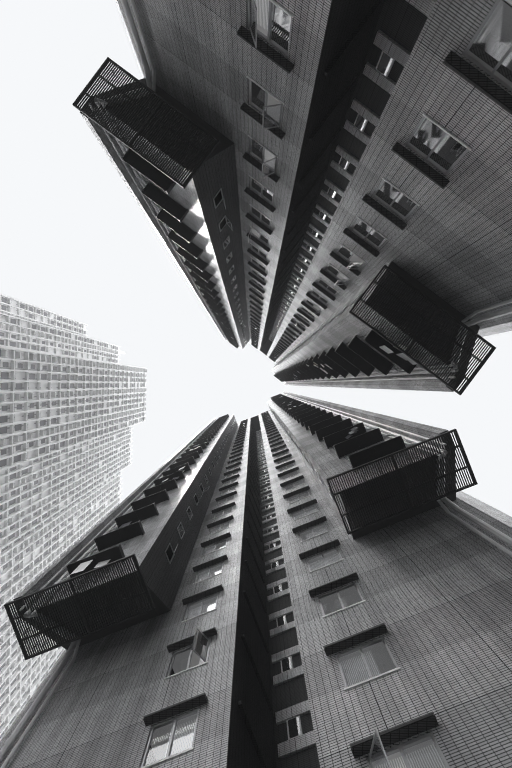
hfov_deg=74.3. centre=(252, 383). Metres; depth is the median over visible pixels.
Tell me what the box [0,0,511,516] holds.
sky
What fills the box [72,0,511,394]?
tower
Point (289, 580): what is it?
tower
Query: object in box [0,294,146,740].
pale tower
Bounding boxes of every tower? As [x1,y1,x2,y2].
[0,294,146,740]
[0,392,511,767]
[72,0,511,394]

